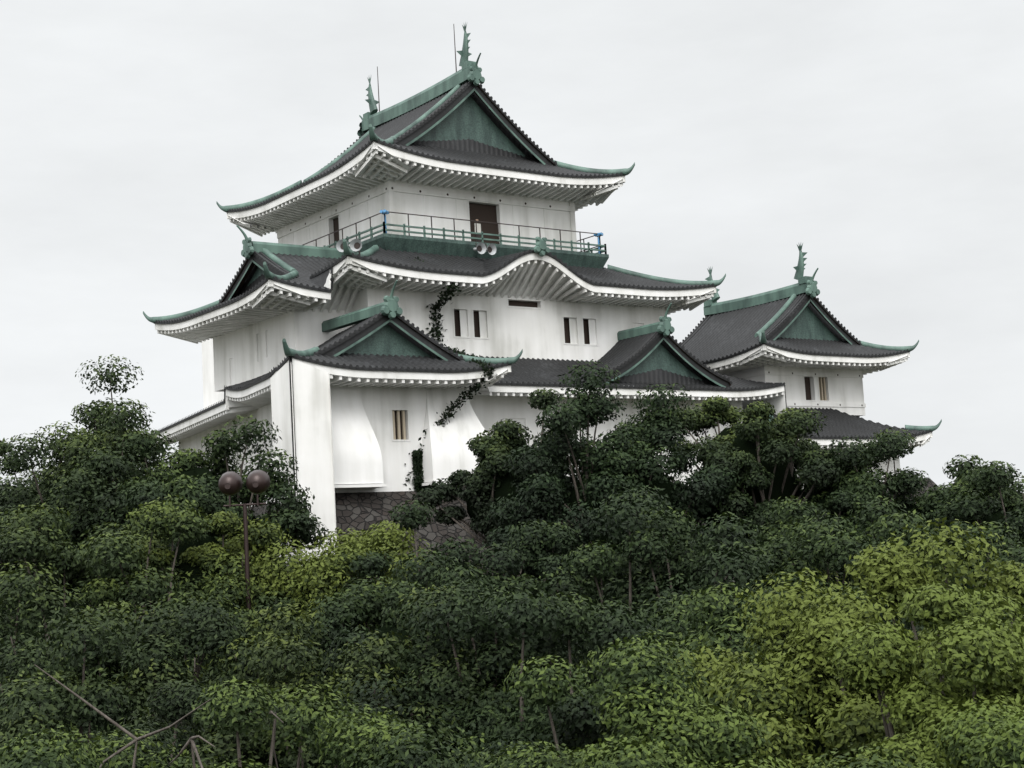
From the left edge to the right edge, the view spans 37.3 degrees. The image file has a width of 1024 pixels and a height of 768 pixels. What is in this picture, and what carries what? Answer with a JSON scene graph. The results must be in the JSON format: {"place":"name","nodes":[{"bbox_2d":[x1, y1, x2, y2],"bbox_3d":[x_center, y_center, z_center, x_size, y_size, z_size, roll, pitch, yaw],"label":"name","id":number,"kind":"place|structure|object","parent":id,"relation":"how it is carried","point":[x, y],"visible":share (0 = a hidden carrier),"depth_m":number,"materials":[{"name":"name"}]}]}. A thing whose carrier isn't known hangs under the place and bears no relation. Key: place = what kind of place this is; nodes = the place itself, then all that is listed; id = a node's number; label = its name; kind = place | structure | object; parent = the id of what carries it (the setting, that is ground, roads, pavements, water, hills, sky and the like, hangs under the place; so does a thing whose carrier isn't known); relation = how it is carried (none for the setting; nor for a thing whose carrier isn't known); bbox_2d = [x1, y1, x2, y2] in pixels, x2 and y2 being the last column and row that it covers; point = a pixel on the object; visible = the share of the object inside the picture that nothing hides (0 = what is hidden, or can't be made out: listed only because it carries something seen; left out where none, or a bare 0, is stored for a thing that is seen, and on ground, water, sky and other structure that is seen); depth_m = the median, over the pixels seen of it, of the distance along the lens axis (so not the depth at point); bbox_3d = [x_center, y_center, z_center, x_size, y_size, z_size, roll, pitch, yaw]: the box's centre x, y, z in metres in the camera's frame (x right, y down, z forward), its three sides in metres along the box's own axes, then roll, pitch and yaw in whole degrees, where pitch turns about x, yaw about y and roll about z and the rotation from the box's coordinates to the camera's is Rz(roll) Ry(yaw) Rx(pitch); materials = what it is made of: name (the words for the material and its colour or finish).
{"place":"outdoors","nodes":[
{"label":"outdoors","id":0,"kind":"place"},
{"bbox_2d":[0,0,1023,492],"label":"sky","id":1,"kind":"structure","parent":0,"point":[883,139],"materials":[{"name":"white"}]},
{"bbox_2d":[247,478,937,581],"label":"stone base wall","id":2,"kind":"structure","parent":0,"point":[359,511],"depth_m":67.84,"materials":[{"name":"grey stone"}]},
{"bbox_2d":[143,22,941,565],"bbox_3d":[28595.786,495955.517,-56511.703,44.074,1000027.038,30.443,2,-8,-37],"label":"castle keep","id":3,"kind":"structure","parent":2,"relation":"on","point":[343,428],"depth_m":79.43,"materials":[{"name":"white paint"}]},
{"bbox_2d":[218,209,602,506],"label":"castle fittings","id":4,"kind":"object","parent":3,"relation":"attached to","point":[230,483],"visible":0.82,"depth_m":49.94,"materials":[{"name":"black metal"}]},
{"bbox_2d":[231,83,619,209],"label":"castle roof tiles","id":5,"kind":"object","parent":3,"relation":"on","point":[472,151],"visible":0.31,"depth_m":85.18,"materials":[{"name":"grey tile"}]},
{"bbox_2d":[157,246,711,321],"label":"castle roof tiles","id":6,"kind":"object","parent":3,"relation":"on","point":[306,267],"visible":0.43,"depth_m":78.16,"materials":[{"name":"grey tile"}]},
{"bbox_2d":[404,256,497,491],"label":"ivy vine","id":7,"kind":"object","parent":3,"relation":"attached to","point":[417,465],"visible":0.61,"depth_m":70.63,"materials":[{"name":"green plant"}]},
{"bbox_2d":[227,314,784,388],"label":"castle roof tiles","id":8,"kind":"object","parent":3,"relation":"attached to","point":[536,371],"visible":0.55,"depth_m":78.02,"materials":[{"name":"grey tile"}]},
{"bbox_2d":[684,294,906,361],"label":"keep roof tiles","id":9,"kind":"object","parent":3,"relation":"on","point":[724,334],"visible":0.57,"depth_m":90.94,"materials":[{"name":"grey tile"}]},
{"bbox_2d":[744,407,928,436],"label":"keep roof tiles","id":10,"kind":"object","parent":3,"relation":"on","point":[841,424],"visible":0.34,"depth_m":87.80,"materials":[{"name":"grey tile"}]},
{"bbox_3d":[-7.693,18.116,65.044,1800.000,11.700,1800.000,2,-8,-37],"label":"terrain ground","id":11,"kind":"structure","parent":0,"visible":0},
{"bbox_2d":[0,438,30,573],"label":"tree","id":12,"kind":"object","parent":11,"relation":"on","point":[6,467],"visible":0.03,"depth_m":64.07,"materials":[{"name":"green plant"}]},
{"bbox_2d":[0,502,165,691],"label":"tree","id":13,"kind":"object","parent":11,"relation":"on","point":[34,535],"visible":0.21,"depth_m":49.78,"materials":[{"name":"green plant"}]},
{"bbox_2d":[0,354,179,577],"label":"tree","id":14,"kind":"object","parent":11,"relation":"on","point":[54,489],"visible":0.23,"depth_m":58.35,"materials":[{"name":"green plant"}]},
{"bbox_2d":[0,605,211,767],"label":"tree","id":15,"kind":"object","parent":11,"relation":"on","point":[24,710],"visible":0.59,"depth_m":29.40,"materials":[{"name":"green plant"}]},
{"bbox_2d":[0,561,295,763],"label":"tree","id":16,"kind":"object","parent":11,"relation":"on","point":[205,621],"visible":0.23,"depth_m":38.72,"materials":[{"name":"green plant"}]},
{"bbox_2d":[62,494,304,699],"bbox_3d":[-10.764,9.864,49.201,8.270,12.706,10.904,-4,-7,7],"label":"tree","id":17,"kind":"object","parent":11,"relation":"on","point":[146,587],"visible":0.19,"depth_m":48.47,"materials":[{"name":"green plant"}]},
{"bbox_2d":[52,415,329,620],"bbox_3d":[-11.566,7.806,56.496,10.667,13.094,8.446,2,-8,-37],"label":"tree","id":18,"kind":"object","parent":11,"relation":"on","point":[190,476],"visible":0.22,"depth_m":56.37,"materials":[{"name":"green plant"}]},
{"bbox_2d":[114,511,284,619],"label":"tree","id":19,"kind":"object","parent":11,"relation":"on","point":[191,555],"visible":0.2,"depth_m":50.59,"materials":[{"name":"green plant"}]},
{"bbox_2d":[0,664,433,767],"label":"tree","id":20,"kind":"object","parent":11,"relation":"on","point":[341,736],"visible":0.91,"depth_m":25.78,"materials":[{"name":"green plant"}]},
{"bbox_2d":[243,504,250,638],"bbox_3d":[-8.473,9.714,49.346,0.203,11.602,0.203,-7,-8,30],"label":"lamp post","id":21,"kind":"object","parent":11,"relation":"on","point":[246,554],"visible":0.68,"depth_m":49.76,"materials":[{"name":"grey metal"}]},
{"bbox_2d":[112,585,500,767],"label":"tree","id":22,"kind":"object","parent":11,"relation":"on","point":[283,664],"visible":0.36,"depth_m":36.99,"materials":[{"name":"green plant"}]},
{"bbox_2d":[204,516,477,693],"bbox_3d":[-6.647,9.681,52.111,13.146,10.520,10.959,-4,-7,7],"label":"tree","id":23,"kind":"object","parent":11,"relation":"on","point":[307,582],"visible":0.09,"depth_m":50.45,"materials":[{"name":"green plant"}]},
{"bbox_2d":[282,547,494,729],"bbox_3d":[-3.270,10.769,42.914,7.218,12.122,8.667,2,-8,-37],"label":"tree","id":24,"kind":"object","parent":11,"relation":"on","point":[365,604],"visible":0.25,"depth_m":42.78,"materials":[{"name":"green plant"}]},
{"bbox_2d":[346,720,576,767],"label":"tree","id":25,"kind":"object","parent":11,"relation":"on","point":[413,761],"visible":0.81,"depth_m":24.60,"materials":[{"name":"green plant"}]},
{"bbox_2d":[328,500,603,677],"bbox_3d":[-1.044,9.405,48.961,10.411,11.645,7.315,-5,-7,12],"label":"tree","id":26,"kind":"object","parent":11,"relation":"on","point":[411,517],"visible":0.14,"depth_m":49.35,"materials":[{"name":"green plant"}]},
{"bbox_2d":[412,388,576,579],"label":"tree","id":27,"kind":"object","parent":11,"relation":"on","point":[486,483],"visible":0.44,"depth_m":61.45,"materials":[{"name":"green plant"}]},
{"bbox_2d":[326,579,689,767],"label":"tree","id":28,"kind":"object","parent":11,"relation":"on","point":[508,618],"visible":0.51,"depth_m":35.78,"materials":[{"name":"green plant"}]},
{"bbox_2d":[433,582,803,767],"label":"tree","id":29,"kind":"object","parent":11,"relation":"on","point":[539,682],"visible":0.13,"depth_m":30.97,"materials":[{"name":"green plant"}]},
{"bbox_2d":[482,359,766,597],"bbox_3d":[3.939,5.700,58.878,11.918,13.159,9.465,2,-8,-37],"label":"tree","id":30,"kind":"object","parent":11,"relation":"on","point":[625,455],"visible":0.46,"depth_m":57.45,"materials":[{"name":"green plant"}]},
{"bbox_2d":[521,483,781,665],"bbox_3d":[4.875,9.100,46.926,9.340,12.474,11.718,2,-8,-37],"label":"tree","id":31,"kind":"object","parent":11,"relation":"on","point":[693,570],"visible":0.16,"depth_m":45.51,"materials":[{"name":"green plant"}]},
{"bbox_2d":[483,635,923,767],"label":"tree","id":32,"kind":"object","parent":11,"relation":"on","point":[704,740],"visible":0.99,"depth_m":20.18,"materials":[{"name":"green plant"}]},
{"bbox_2d":[665,395,844,561],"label":"tree","id":33,"kind":"object","parent":11,"relation":"on","point":[760,457],"visible":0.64,"depth_m":59.95,"materials":[{"name":"green plant"}]},
{"bbox_2d":[626,577,945,680],"bbox_3d":[7.281,11.356,39.172,9.079,12.681,7.960,-2,-7,-9],"label":"tree","id":34,"kind":"object","parent":11,"relation":"on","point":[670,618],"visible":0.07,"depth_m":38.63,"materials":[{"name":"green plant"}]},
{"bbox_2d":[603,702,1023,767],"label":"tree","id":35,"kind":"object","parent":11,"relation":"on","point":[991,741],"visible":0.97,"depth_m":18.41,"materials":[{"name":"green plant"}]},
{"bbox_2d":[737,495,950,618],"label":"tree","id":36,"kind":"object","parent":11,"relation":"on","point":[790,539],"visible":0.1,"depth_m":47.88,"materials":[{"name":"green plant"}]},
{"bbox_2d":[667,517,1023,767],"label":"tree","id":37,"kind":"object","parent":11,"relation":"on","point":[812,707],"visible":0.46,"depth_m":26.30,"materials":[{"name":"green plant"}]},
{"bbox_2d":[794,431,924,556],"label":"tree","id":38,"kind":"object","parent":11,"relation":"on","point":[835,496],"visible":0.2,"depth_m":58.61,"materials":[{"name":"green plant"}]},
{"bbox_2d":[800,581,1023,767],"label":"tree","id":39,"kind":"object","parent":11,"relation":"on","point":[992,672],"visible":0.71,"depth_m":22.12,"materials":[{"name":"green plant"}]},
{"bbox_2d":[804,427,1023,587],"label":"tree","id":40,"kind":"object","parent":11,"relation":"on","point":[921,506],"visible":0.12,"depth_m":58.47,"materials":[{"name":"green plant"}]},
{"bbox_2d":[812,510,1023,646],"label":"tree","id":41,"kind":"object","parent":11,"relation":"on","point":[906,539],"visible":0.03,"depth_m":42.92,"materials":[{"name":"green plant"}]},
{"bbox_2d":[922,460,1023,586],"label":"tree","id":42,"kind":"object","parent":11,"relation":"on","point":[975,487],"visible":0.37,"depth_m":54.92,"materials":[{"name":"green plant"}]}
]}

